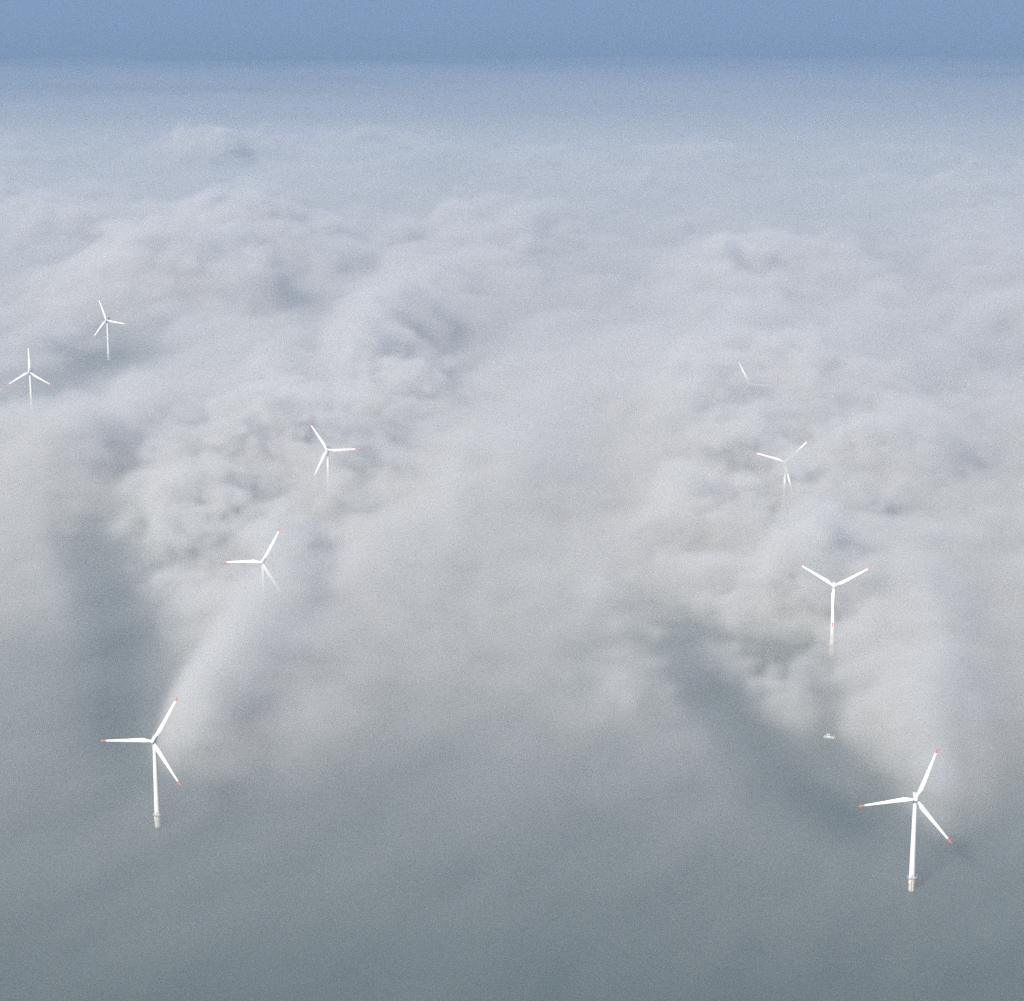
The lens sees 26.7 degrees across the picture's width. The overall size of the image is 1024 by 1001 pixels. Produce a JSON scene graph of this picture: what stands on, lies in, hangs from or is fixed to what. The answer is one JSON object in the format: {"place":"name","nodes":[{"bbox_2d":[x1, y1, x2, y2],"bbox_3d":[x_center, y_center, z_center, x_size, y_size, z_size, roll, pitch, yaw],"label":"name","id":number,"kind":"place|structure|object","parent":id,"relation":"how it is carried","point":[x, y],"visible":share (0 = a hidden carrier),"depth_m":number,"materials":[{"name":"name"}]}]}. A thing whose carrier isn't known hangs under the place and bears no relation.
{"place":"outdoors","nodes":[
{"label":"outdoors","id":0,"kind":"place"},
{"bbox_2d":[0,19,1023,1000],"bbox_3d":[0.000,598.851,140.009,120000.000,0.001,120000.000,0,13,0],"label":"sea","id":1,"kind":"structure","parent":0,"point":[534,682],"depth_m":2654.14,"materials":[{"name":"liquid"}]},
{"bbox_2d":[8,347,50,417],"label":"wind turbine","id":2,"kind":"object","parent":1,"relation":"in","point":[31,395],"visible":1,"depth_m":3216.36,"materials":[{"name":"white paint"}]},
{"bbox_2d":[93,299,124,359],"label":"wind turbine","id":3,"kind":"object","parent":1,"relation":"in","point":[108,346],"visible":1,"depth_m":3732.05,"materials":[{"name":"white paint"}]},
{"bbox_2d":[101,696,180,826],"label":"wind turbine","id":4,"kind":"object","parent":1,"relation":"in","point":[157,814],"visible":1,"depth_m":1624.82,"materials":[{"name":"white paint"}]},
{"bbox_2d":[223,527,282,629],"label":"wind turbine","id":5,"kind":"object","parent":1,"relation":"in","point":[264,619],"visible":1,"depth_m":2137.74,"materials":[{"name":"white paint"}]},
{"bbox_2d":[309,423,357,504],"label":"wind turbine","id":6,"kind":"object","parent":1,"relation":"in","point":[328,449],"visible":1,"depth_m":2664.94,"materials":[{"name":"white paint"}]},
{"bbox_2d":[733,359,775,431],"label":"wind turbine","id":7,"kind":"object","parent":1,"relation":"in","point":[748,424],"visible":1,"depth_m":3117.60,"materials":[{"name":"white paint"}]},
{"bbox_2d":[753,440,808,517],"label":"wind turbine","id":8,"kind":"object","parent":1,"relation":"in","point":[784,510],"visible":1,"depth_m":2596.54,"materials":[{"name":"white paint"}]},
{"bbox_2d":[823,734,834,738],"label":"motor boat","id":9,"kind":"object","parent":1,"relation":"on","point":[829,736],"visible":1,"depth_m":1835.67,"materials":[{"name":"white paint"}]},
{"bbox_2d":[799,564,870,655],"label":"wind turbine","id":10,"kind":"object","parent":1,"relation":"in","point":[833,584],"visible":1,"depth_m":2049.91,"materials":[{"name":"white paint"}]},
{"bbox_2d":[859,748,951,891],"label":"wind turbine","id":11,"kind":"object","parent":1,"relation":"in","point":[911,877],"visible":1,"depth_m":1508.85,"materials":[{"name":"white paint"}]},
{"bbox_2d":[0,0,1023,18],"label":"sky","id":12,"kind":"structure","parent":0,"point":[9,9],"materials":[{"name":"blue"}]}
]}

